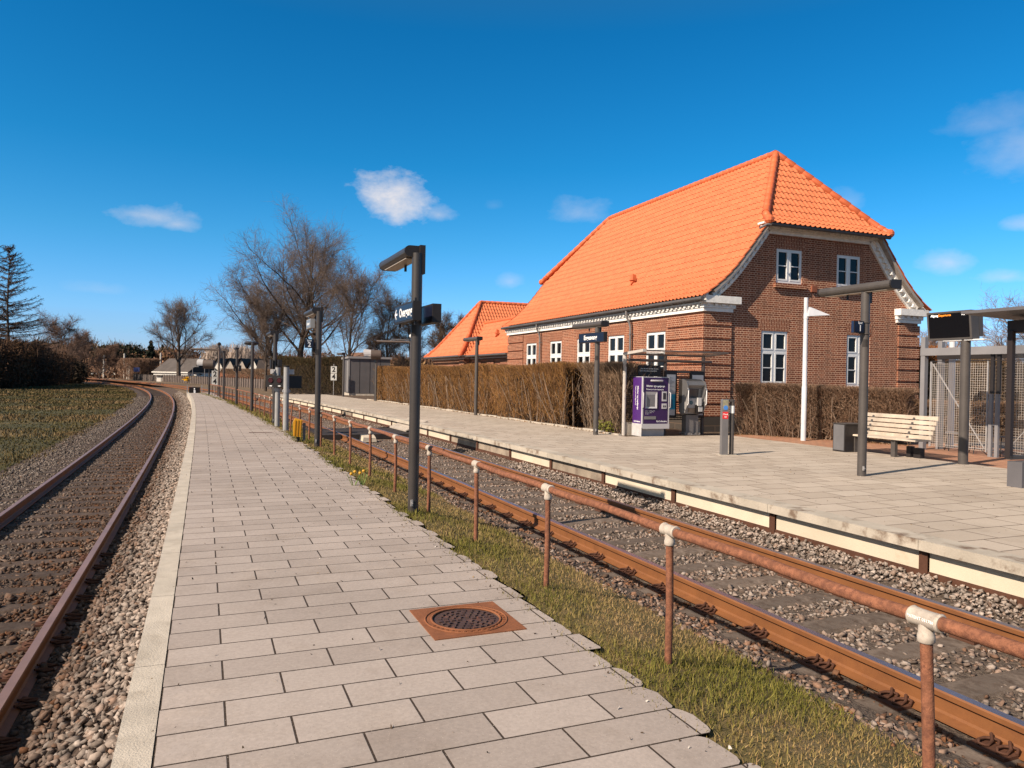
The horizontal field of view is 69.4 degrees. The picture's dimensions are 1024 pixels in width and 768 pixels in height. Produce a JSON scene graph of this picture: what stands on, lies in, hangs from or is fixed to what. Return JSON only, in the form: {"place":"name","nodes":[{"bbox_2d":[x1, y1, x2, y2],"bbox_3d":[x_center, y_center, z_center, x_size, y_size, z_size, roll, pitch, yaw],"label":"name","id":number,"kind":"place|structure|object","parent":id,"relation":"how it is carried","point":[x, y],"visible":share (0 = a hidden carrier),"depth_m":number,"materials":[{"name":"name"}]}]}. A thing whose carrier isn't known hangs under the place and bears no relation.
{"place":"outdoors","nodes":[
{"label":"outdoors","id":0,"kind":"place"},
{"bbox_2d":[65,329,110,367],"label":"bare tree","id":1,"kind":"object","parent":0,"point":[88,346],"visible":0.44,"depth_m":134.72,"materials":[{"name":"brown plant"}]},
{"bbox_2d":[0,379,191,767],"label":"ballast bed","id":2,"kind":"object","parent":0,"point":[53,694],"visible":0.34,"depth_m":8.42,"materials":[{"name":"grey gravel"}]},
{"bbox_2d":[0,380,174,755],"bbox_3d":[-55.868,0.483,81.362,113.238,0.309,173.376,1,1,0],"label":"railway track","id":3,"kind":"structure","parent":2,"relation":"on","point":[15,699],"depth_m":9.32,"materials":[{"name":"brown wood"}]},
{"bbox_2d":[110,392,195,767],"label":"platform kerb","id":4,"kind":"structure","parent":2,"relation":"on","point":[134,746],"depth_m":3.96,"materials":[{"name":"concrete"}]},
{"bbox_2d":[151,407,195,767],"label":"joint soil","id":5,"kind":"structure","parent":0,"point":[169,636],"depth_m":4.02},
{"bbox_2d":[97,378,331,398],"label":"verge","id":6,"kind":"structure","parent":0,"point":[268,392],"depth_m":87.61,"materials":[{"name":"green plant"}]},
{"bbox_2d":[114,358,161,379],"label":"hedge","id":7,"kind":"object","parent":6,"relation":"on","point":[145,365],"visible":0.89,"depth_m":147.18,"materials":[{"name":"brown plant"}]},
{"bbox_2d":[153,373,202,381],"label":"house","id":8,"kind":"structure","parent":6,"relation":"on","point":[171,374],"depth_m":130.16,"materials":[{"name":"white paint"}]},
{"bbox_2d":[141,294,215,375],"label":"bare tree","id":9,"kind":"object","parent":6,"relation":"on","point":[177,310],"visible":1,"depth_m":126.84,"materials":[{"name":"brown plant"}]},
{"bbox_2d":[151,358,217,377],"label":"house","id":10,"kind":"structure","parent":6,"relation":"on","point":[169,365],"depth_m":138.09,"materials":[{"name":"black"}]},
{"bbox_2d":[133,373,305,393],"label":"picket fence","id":11,"kind":"object","parent":6,"relation":"on","point":[245,382],"visible":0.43,"depth_m":111.58,"materials":[{"name":"metal"}]},
{"bbox_2d":[225,358,238,377],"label":"house","id":12,"kind":"structure","parent":6,"relation":"on","point":[230,363],"depth_m":148.29,"materials":[{"name":"brick"}]},
{"bbox_2d":[220,368,270,378],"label":"track shrubs","id":13,"kind":"object","parent":6,"relation":"on","point":[258,372],"visible":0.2,"depth_m":103.70,"materials":[{"name":"brown plant"}]},
{"bbox_2d":[199,253,306,359],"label":"bare tree","id":14,"kind":"object","parent":6,"relation":"on","point":[242,290],"visible":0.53,"depth_m":77.92,"materials":[{"name":"brown plant"}]},
{"bbox_2d":[239,292,307,390],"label":"bare tree","id":15,"kind":"object","parent":6,"relation":"on","point":[263,318],"visible":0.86,"depth_m":76.11,"materials":[{"name":"brown plant"}]},
{"bbox_2d":[225,191,370,357],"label":"bare tree","id":16,"kind":"object","parent":6,"relation":"on","point":[318,251],"visible":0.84,"depth_m":73.95,"materials":[{"name":"brown plant"}]},
{"bbox_2d":[269,355,346,394],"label":"tall hedge","id":17,"kind":"object","parent":6,"relation":"on","point":[303,367],"visible":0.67,"depth_m":63.77,"materials":[{"name":"brown plant"}]},
{"bbox_2d":[249,228,375,358],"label":"bare tree","id":18,"kind":"object","parent":6,"relation":"on","point":[314,334],"visible":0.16,"depth_m":80.49,"materials":[{"name":"brown plant"}]},
{"bbox_2d":[303,250,423,357],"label":"bare tree","id":19,"kind":"object","parent":6,"relation":"on","point":[358,286],"visible":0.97,"depth_m":67.60,"materials":[{"name":"brown plant"}]},
{"bbox_2d":[364,332,388,356],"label":"bare tree","id":20,"kind":"object","parent":6,"relation":"on","point":[376,344],"visible":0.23,"depth_m":77.82,"materials":[{"name":"brown plant"}]},
{"bbox_2d":[361,280,410,361],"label":"bare tree","id":21,"kind":"object","parent":6,"relation":"on","point":[386,317],"visible":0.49,"depth_m":78.63,"materials":[{"name":"brown plant"}]},
{"bbox_2d":[378,305,432,366],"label":"bare tree","id":22,"kind":"object","parent":6,"relation":"on","point":[401,357],"visible":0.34,"depth_m":71.43,"materials":[{"name":"brown plant"}]},
{"bbox_2d":[394,310,456,365],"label":"bare tree","id":23,"kind":"object","parent":6,"relation":"on","point":[446,328],"visible":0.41,"depth_m":76.13,"materials":[{"name":"brown plant"}]},
{"bbox_2d":[18,331,441,378],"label":"distant twigs","id":24,"kind":"object","parent":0,"point":[243,353],"depth_m":196.42,"materials":[{"name":"brown plant"}]},
{"bbox_2d":[0,383,564,477],"bbox_3d":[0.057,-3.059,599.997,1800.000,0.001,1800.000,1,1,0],"label":"field","id":25,"kind":"structure","parent":0,"point":[32,426],"depth_m":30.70,"materials":[{"name":"green plant"}]},
{"bbox_2d":[0,245,45,341],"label":"larch tree","id":26,"kind":"object","parent":25,"relation":"on","point":[15,308],"visible":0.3,"depth_m":97.97,"materials":[{"name":"green plant"}]},
{"bbox_2d":[0,244,68,372],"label":"larch tree","id":27,"kind":"object","parent":25,"relation":"on","point":[8,295],"visible":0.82,"depth_m":91.90,"materials":[{"name":"green plant"}]},
{"bbox_2d":[0,332,93,388],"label":"thicket","id":28,"kind":"object","parent":25,"relation":"on","point":[20,366],"depth_m":90.52,"materials":[{"name":"plant"}]},
{"bbox_2d":[36,308,91,357],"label":"bare tree","id":29,"kind":"object","parent":25,"relation":"on","point":[58,330],"visible":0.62,"depth_m":126.34,"materials":[{"name":"brown plant"}]},
{"bbox_2d":[70,358,89,383],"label":"conifer","id":30,"kind":"object","parent":25,"relation":"on","point":[83,371],"visible":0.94,"depth_m":117.60,"materials":[{"name":"green plant"}]},
{"bbox_2d":[87,342,124,378],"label":"bare tree","id":31,"kind":"object","parent":25,"relation":"on","point":[108,350],"visible":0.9,"depth_m":140.37,"materials":[{"name":"brown plant"}]},
{"bbox_2d":[118,344,145,357],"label":"evergreen tree","id":32,"kind":"object","parent":25,"relation":"on","point":[127,348],"visible":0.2,"depth_m":204.91,"materials":[{"name":"green plant"}]},
{"bbox_2d":[144,340,158,359],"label":"evergreen tree","id":33,"kind":"object","parent":25,"relation":"on","point":[150,352],"visible":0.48,"depth_m":199.49,"materials":[{"name":"green plant"}]},
{"bbox_2d":[280,394,624,437],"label":"station platform","id":34,"kind":"structure","parent":0,"point":[479,425],"depth_m":24.12,"materials":[{"name":"beige concrete"}]},
{"bbox_2d":[463,336,482,414],"bbox_3d":[-1.558,-0.263,28.777,0.240,3.110,1.480,1,1,-25],"label":"lamp post","id":35,"kind":"object","parent":34,"relation":"on","point":[478,339],"visible":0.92,"depth_m":28.30,"materials":[{"name":"grey metal"}]},
{"bbox_2d":[373,400,619,433],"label":"leaf litter","id":36,"kind":"object","parent":34,"relation":"on","point":[507,417],"visible":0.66,"depth_m":25.50,"materials":[{"name":"brown plant"}]},
{"bbox_2d":[572,321,608,434],"bbox_3d":[2.067,-0.105,19.885,0.240,3.090,1.580,1,1,-24],"label":"lamp post","id":37,"kind":"object","parent":34,"relation":"on","point":[598,325],"visible":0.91,"depth_m":19.46,"materials":[{"name":"grey metal"}]},
{"bbox_2d":[579,332,606,343],"bbox_3d":[2.136,-1.227,19.634,0.106,0.260,1.340,1,1,-24],"label":"station sign","id":38,"kind":"object","parent":37,"relation":"attached to","point":[594,337],"visible":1,"depth_m":19.53,"materials":[{"name":"metal"}]},
{"bbox_2d":[152,392,760,767],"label":"island platform","id":39,"kind":"structure","parent":0,"point":[339,697],"depth_m":3.97,"materials":[{"name":"grey concrete"}]},
{"bbox_2d":[197,359,214,394],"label":"platform mirror","id":40,"kind":"object","parent":39,"relation":"on","point":[209,364],"visible":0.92,"depth_m":48.52,"materials":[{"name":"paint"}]},
{"bbox_2d":[409,601,526,640],"bbox_3d":[-0.284,1.463,4.583,0.570,0.036,0.570,1,1,-23],"label":"manhole cover","id":41,"kind":"object","parent":39,"relation":"in","point":[452,623],"visible":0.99,"depth_m":4.55,"materials":[{"name":"metal"}]},
{"bbox_2d":[12,411,1009,766],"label":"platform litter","id":42,"kind":"object","parent":39,"relation":"on","point":[460,567],"visible":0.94,"depth_m":6.69,"materials":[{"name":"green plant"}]},
{"bbox_2d":[0,0,1023,363],"label":"sky","id":43,"kind":"structure","parent":0,"point":[494,137],"materials":[{"name":"blue"}]},
{"bbox_2d":[90,379,1023,767],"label":"ballast bed","id":44,"kind":"object","parent":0,"point":[960,737],"visible":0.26,"depth_m":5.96,"materials":[{"name":"grey gravel"}]},
{"bbox_2d":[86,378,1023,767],"bbox_3d":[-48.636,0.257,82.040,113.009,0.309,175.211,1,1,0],"label":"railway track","id":45,"kind":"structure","parent":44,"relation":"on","point":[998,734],"depth_m":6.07,"materials":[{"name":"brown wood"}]},
{"bbox_2d":[306,428,408,439],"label":"crossing deck","id":46,"kind":"structure","parent":45,"relation":"on","point":[328,434],"depth_m":22.39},
{"bbox_2d":[390,418,427,431],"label":"timber ramp","id":47,"kind":"structure","parent":46,"relation":"on","point":[401,426],"depth_m":23.80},
{"bbox_2d":[271,394,1023,606],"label":"platform wall","id":48,"kind":"structure","parent":44,"relation":"on","point":[991,571],"depth_m":8.66,"materials":[{"name":"concrete"},{"name":"rusty steel"}]},
{"bbox_2d":[199,392,954,767],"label":"grass verge","id":49,"kind":"object","parent":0,"point":[768,762],"depth_m":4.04,"materials":[{"name":"green plant"}]},
{"bbox_2d":[191,342,220,395],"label":"camera mast","id":50,"kind":"object","parent":49,"relation":"on","point":[213,349],"visible":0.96,"depth_m":47.28,"materials":[{"name":"metal"}]},
{"bbox_2d":[234,348,240,403],"bbox_3d":[-13.422,-0.338,36.075,0.330,2.845,0.870,1,1,-26],"label":"lamp post","id":51,"kind":"object","parent":49,"relation":"on","point":[236,383],"visible":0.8,"depth_m":35.73,"materials":[{"name":"metal"}]},
{"bbox_2d":[210,384,282,425],"bbox_3d":[-13.557,0.675,36.064,0.296,0.896,31.321,1,1,-26],"label":"railing","id":52,"kind":"object","parent":49,"relation":"on","point":[265,396],"visible":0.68,"depth_m":29.27,"materials":[{"name":"metal"}]},
{"bbox_2d":[244,341,258,411],"bbox_3d":[-10.506,-0.262,29.807,0.647,2.915,0.647,1,1,20],"label":"lamp post","id":53,"kind":"object","parent":49,"relation":"on","point":[252,343],"visible":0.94,"depth_m":29.43,"materials":[{"name":"metal"}]},
{"bbox_2d":[266,331,281,423],"bbox_3d":[-7.366,-0.151,22.842,0.341,2.936,1.280,1,1,-24],"label":"lamp post","id":54,"kind":"object","parent":49,"relation":"on","point":[274,334],"visible":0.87,"depth_m":22.31,"materials":[{"name":"metal"}]},
{"bbox_2d":[266,366,282,426],"bbox_3d":[-6.707,0.405,21.078,0.530,1.840,0.313,1,1,3],"label":"crossing signal","id":55,"kind":"object","parent":49,"relation":"on","point":[276,380],"visible":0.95,"depth_m":21.07,"materials":[{"name":"metal"}]},
{"bbox_2d":[282,366,301,431],"bbox_3d":[-5.916,0.431,19.822,0.500,1.840,0.313,1,1,-31],"label":"crossing signal","id":56,"kind":"object","parent":49,"relation":"on","point":[292,381],"visible":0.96,"depth_m":19.64,"materials":[{"name":"metal"}]},
{"bbox_2d":[293,418,305,441],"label":"marker post","id":57,"kind":"object","parent":49,"relation":"on","point":[297,427],"visible":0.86,"depth_m":16.41,"materials":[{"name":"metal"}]},
{"bbox_2d":[303,307,323,446],"bbox_3d":[-4.399,-0.108,16.290,0.232,3.078,1.373,1,1,-24],"label":"lamp post","id":58,"kind":"object","parent":49,"relation":"on","point":[316,313],"visible":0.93,"depth_m":15.71,"materials":[{"name":"metal"}]},
{"bbox_2d":[379,245,425,512],"bbox_3d":[-1.352,-0.007,8.864,0.232,3.123,1.373,1,1,-23],"label":"lamp post","id":59,"kind":"object","parent":49,"relation":"on","point":[413,255],"visible":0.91,"depth_m":8.29,"materials":[{"name":"metal"}]},
{"bbox_2d":[395,297,420,327],"bbox_3d":[-1.128,-0.777,8.139,0.148,0.285,0.800,1,1,-23],"label":"direction sign","id":60,"kind":"object","parent":59,"relation":"attached to","point":[408,312],"visible":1,"depth_m":7.93,"materials":[{"name":"metal"}]},
{"bbox_2d":[422,303,441,325],"bbox_3d":[-0.956,-0.776,8.366,0.102,0.204,0.725,1,1,-23],"label":"direction sign","id":61,"kind":"object","parent":59,"relation":"attached to","point":[431,314],"visible":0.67,"depth_m":8.06,"materials":[{"name":"metal"}]},
{"bbox_2d":[298,405,1023,767],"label":"railing","id":62,"kind":"object","parent":49,"relation":"on","point":[930,623],"visible":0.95,"depth_m":3.45,"materials":[{"name":"metal"}]},
{"bbox_2d":[324,394,1021,442],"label":"garden ground","id":63,"kind":"structure","parent":0,"point":[672,432],"depth_m":22.07,"materials":[{"name":"soil"}]},
{"bbox_2d":[341,356,391,395],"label":"relay cabin","id":64,"kind":"object","parent":63,"relation":"on","point":[359,374],"visible":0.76,"depth_m":54.48,"materials":[{"name":"metal"}]},
{"bbox_2d":[363,348,380,400],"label":"platform mirror","id":65,"kind":"object","parent":63,"relation":"on","point":[375,354],"visible":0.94,"depth_m":41.64,"materials":[{"name":"paint"}]},
{"bbox_2d":[423,300,527,365],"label":"station annex","id":66,"kind":"object","parent":63,"relation":"on","point":[486,320],"visible":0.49,"depth_m":46.48,"materials":[{"name":"orange tile"}]},
{"bbox_2d":[372,361,592,426],"bbox_3d":[-2.625,0.204,33.203,2.267,2.294,22.969,1,1,-25],"label":"long hedge","id":67,"kind":"object","parent":63,"relation":"on","point":[547,392],"visible":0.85,"depth_m":27.33,"materials":[{"name":"brown plant"}]},
{"bbox_2d":[367,399,621,435],"bbox_3d":[-2.783,1.118,31.715,0.268,0.089,26.894,1,1,-25],"label":"stone edging","id":68,"kind":"object","parent":63,"relation":"on","point":[585,429],"visible":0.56,"depth_m":25.31,"materials":[{"name":"concrete"}]},
{"bbox_2d":[598,419,616,432],"bbox_3d":[2.614,1.230,20.554,0.768,0.542,0.796,1,1,-22],"label":"green plant","id":69,"kind":"object","parent":63,"relation":"on","point":[600,426],"visible":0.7,"depth_m":20.45,"materials":[{"name":"green plant"}]},
{"bbox_2d":[574,360,656,433],"bbox_3d":[2.898,0.388,21.133,1.924,2.151,2.964,1,1,-18],"label":"thin hedge","id":70,"kind":"object","parent":63,"relation":"on","point":[610,378],"visible":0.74,"depth_m":20.78,"materials":[{"name":"brown plant"}]},
{"bbox_2d":[632,376,670,435],"bbox_3d":[3.730,0.592,19.786,0.856,1.580,0.563,1,1,-22],"label":"ticket machine","id":71,"kind":"object","parent":63,"relation":"on","point":[651,407],"visible":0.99,"depth_m":19.62,"materials":[{"name":"purple metal"}]},
{"bbox_2d":[622,349,728,435],"bbox_3d":[4.448,0.260,20.051,2.830,2.305,1.152,1,1,-22],"label":"ticket shelter","id":72,"kind":"object","parent":63,"relation":"on","point":[627,426],"visible":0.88,"depth_m":20.13,"materials":[{"name":"weathered grey paint"},{"name":"glass"},{"name":"dark metal"}]},
{"bbox_2d":[664,371,676,417],"bbox_3d":[4.362,0.288,20.388,0.380,1.300,0.082,1,1,-22],"label":"notice case","id":73,"kind":"object","parent":72,"relation":"attached to","point":[672,375],"visible":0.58,"depth_m":20.38,"materials":[{"name":"black"}]},
{"bbox_2d":[689,371,704,417],"bbox_3d":[5.173,0.300,20.715,0.470,1.300,0.075,1,1,-22],"label":"notice case","id":74,"kind":"object","parent":72,"relation":"attached to","point":[696,375],"visible":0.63,"depth_m":20.69,"materials":[{"name":"black metal"}]},
{"bbox_2d":[678,379,706,434],"bbox_3d":[4.954,0.631,20.320,0.618,1.538,0.479,1,1,-22],"label":"card machine","id":75,"kind":"object","parent":63,"relation":"on","point":[692,401],"visible":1,"depth_m":20.27,"materials":[{"name":"white paint"}]},
{"bbox_2d":[501,150,931,431],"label":"station house","id":76,"kind":"structure","parent":63,"relation":"on","point":[739,263],"depth_m":24.96,"materials":[{"name":"orange tile"}]},
{"bbox_2d":[527,343,535,365],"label":"window","id":77,"kind":"structure","parent":76,"relation":"in","point":[531,347],"depth_m":35.04,"materials":[{"name":"white paint"}]},
{"bbox_2d":[550,341,561,361],"bbox_3d":[1.958,-1.021,32.499,0.080,1.730,1.200,1,1,-22],"label":"window","id":78,"kind":"structure","parent":76,"relation":"in","point":[555,351],"depth_m":32.52,"materials":[{"name":"white paint"}]},
{"bbox_2d":[577,339,589,362],"bbox_3d":[2.940,-0.981,30.032,0.080,1.730,1.170,1,1,-22],"label":"window","id":79,"kind":"structure","parent":76,"relation":"in","point":[583,350],"depth_m":30.06,"materials":[{"name":"white paint"}]},
{"bbox_2d":[608,335,623,361],"bbox_3d":[3.913,-0.940,27.590,0.080,1.730,1.190,1,1,-22],"label":"window","id":80,"kind":"structure","parent":76,"relation":"in","point":[616,343],"depth_m":27.57,"materials":[{"name":"white paint"}]},
{"bbox_2d":[646,331,664,376],"bbox_3d":[4.904,-0.899,25.100,0.080,1.730,1.190,1,1,-22],"label":"window","id":81,"kind":"structure","parent":76,"relation":"in","point":[655,340],"depth_m":25.07,"materials":[{"name":"white paint"}]},
{"bbox_2d":[760,331,786,383],"bbox_3d":[8.342,-0.822,23.655,1.060,1.730,0.080,1,1,-22],"label":"window","id":82,"kind":"structure","parent":76,"relation":"in","point":[773,343],"depth_m":23.63,"materials":[{"name":"white paint"}]},
{"bbox_2d":[776,248,801,283],"bbox_3d":[8.884,-3.774,23.821,1.050,1.090,0.080,1,1,-22],"label":"window","id":83,"kind":"structure","parent":76,"relation":"in","point":[788,262],"depth_m":23.80,"materials":[{"name":"white paint"}]},
{"bbox_2d":[836,255,859,286],"bbox_3d":[11.211,-3.739,24.748,1.040,1.090,0.080,1,1,-22],"label":"window","id":84,"kind":"structure","parent":76,"relation":"in","point":[848,267],"depth_m":24.72,"materials":[{"name":"white paint"}]},
{"bbox_2d":[846,335,859,386],"bbox_3d":[11.626,-0.772,24.963,1.030,1.730,0.080,1,1,-22],"label":"window","id":85,"kind":"structure","parent":76,"relation":"in","point":[853,341],"depth_m":24.89,"materials":[{"name":"white paint"}]},
{"bbox_2d":[726,381,919,444],"bbox_3d":[8.203,0.815,20.024,5.374,1.785,1.795,2,1,40],"label":"hedge","id":86,"kind":"object","parent":63,"relation":"on","point":[772,409],"visible":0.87,"depth_m":19.88,"materials":[{"name":"brown plant"}]},
{"bbox_2d":[917,345,948,363],"bbox_3d":[16.524,0.069,30.107,2.683,3.435,1.833,1,1,0],"label":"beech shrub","id":87,"kind":"object","parent":63,"relation":"on","point":[932,358],"visible":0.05,"depth_m":29.58,"materials":[{"name":"brown plant"}]},
{"bbox_2d":[911,398,1023,435],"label":"garden hedge","id":88,"kind":"object","parent":63,"relation":"on","point":[978,412],"visible":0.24,"depth_m":23.14,"materials":[{"name":"brown plant"}]},
{"bbox_2d":[916,359,1023,401],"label":"back shrubbery","id":89,"kind":"object","parent":63,"relation":"on","point":[974,383],"visible":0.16,"depth_m":28.02,"materials":[{"name":"brown plant"}]},
{"bbox_2d":[977,283,1023,362],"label":"bare tree","id":90,"kind":"object","parent":63,"relation":"on","point":[1001,343],"visible":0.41,"depth_m":34.45,"materials":[{"name":"brown plant"}]},
{"bbox_2d":[497,435,1023,556],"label":"station platform","id":91,"kind":"structure","parent":0,"point":[818,479],"depth_m":11.37,"materials":[{"name":"beige concrete"}]},
{"bbox_2d":[716,399,737,455],"bbox_3d":[4.311,0.871,14.778,0.370,1.143,0.200,1,1,-7],"label":"card validator","id":92,"kind":"object","parent":91,"relation":"on","point":[724,414],"visible":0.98,"depth_m":14.72,"materials":[{"name":"grey paint"}]},
{"bbox_2d":[833,422,857,451],"bbox_3d":[7.384,1.175,16.233,0.575,0.635,0.370,1,1,-22],"label":"litter bin","id":93,"kind":"object","parent":91,"relation":"on","point":[843,438],"visible":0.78,"depth_m":16.06,"materials":[{"name":"metal"}]},
{"bbox_2d":[833,424,844,450],"bbox_3d":[7.124,1.161,16.129,0.015,0.555,0.290,1,1,-22],"label":"door","id":94,"kind":"structure","parent":93,"relation":"in","point":[838,436],"depth_m":16.13,"materials":[{"name":"grey metal"}]},
{"bbox_2d":[817,279,901,475],"bbox_3d":[5.565,-0.019,12.006,0.240,3.190,1.460,1,1,-23],"label":"lamp post","id":95,"kind":"object","parent":91,"relation":"on","point":[865,290],"visible":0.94,"depth_m":11.80,"materials":[{"name":"grey metal"}]},
{"bbox_2d":[851,321,870,334],"bbox_3d":[5.547,-0.896,11.799,0.389,0.204,0.170,1,1,-23],"label":"track sign","id":96,"kind":"object","parent":95,"relation":"attached to","point":[857,326],"visible":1,"depth_m":11.71,"materials":[{"name":"metal"}]},
{"bbox_2d":[853,413,938,458],"bbox_3d":[7.926,1.080,15.614,0.656,0.875,1.870,1,1,-22],"label":"bench","id":97,"kind":"object","parent":91,"relation":"on","point":[896,439],"visible":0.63,"depth_m":15.34,"materials":[{"name":"beige wood"}]},
{"bbox_2d":[927,309,991,464],"bbox_3d":[8.531,0.087,14.156,0.363,2.950,1.140,1,1,-22],"label":"departure screen","id":98,"kind":"object","parent":91,"relation":"on","point":[953,326],"visible":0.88,"depth_m":13.96,"materials":[{"name":"grey paint"}]},
{"bbox_2d":[961,306,1023,487],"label":"waiting shelter","id":99,"kind":"object","parent":91,"relation":"on","point":[1015,468],"visible":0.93,"depth_m":10.92,"materials":[{"name":"grey metal"}]},
{"bbox_2d":[734,435,1023,468],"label":"brick path","id":100,"kind":"structure","parent":0,"point":[981,458],"depth_m":16.81,"materials":[{"name":"red brick"}]},
{"bbox_2d":[800,297,828,440],"bbox_3d":[7.844,-0.326,19.127,0.686,3.800,0.320,1,1,0],"label":"street lamp","id":101,"kind":"object","parent":100,"relation":"on","point":[810,312],"visible":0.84,"depth_m":19.08,"materials":[{"name":"white metal"}]},
{"bbox_2d":[946,341,955,447],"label":"white column","id":102,"kind":"structure","parent":100,"relation":"on","point":[951,385],"depth_m":17.75,"materials":[{"name":"white metal"}]},
{"bbox_2d":[919,337,1023,457],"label":"cage","id":103,"kind":"object","parent":100,"relation":"on","point":[941,352],"visible":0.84,"depth_m":16.52,"materials":[{"name":"metal"}]},
{"bbox_2d":[944,432,1023,456],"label":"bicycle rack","id":104,"kind":"object","parent":100,"relation":"on","point":[1000,450],"visible":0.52,"depth_m":16.40,"materials":[{"name":"metal"}]},
{"bbox_2d":[954,441,1023,450],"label":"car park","id":105,"kind":"structure","parent":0,"point":[1003,444],"depth_m":19.14,"materials":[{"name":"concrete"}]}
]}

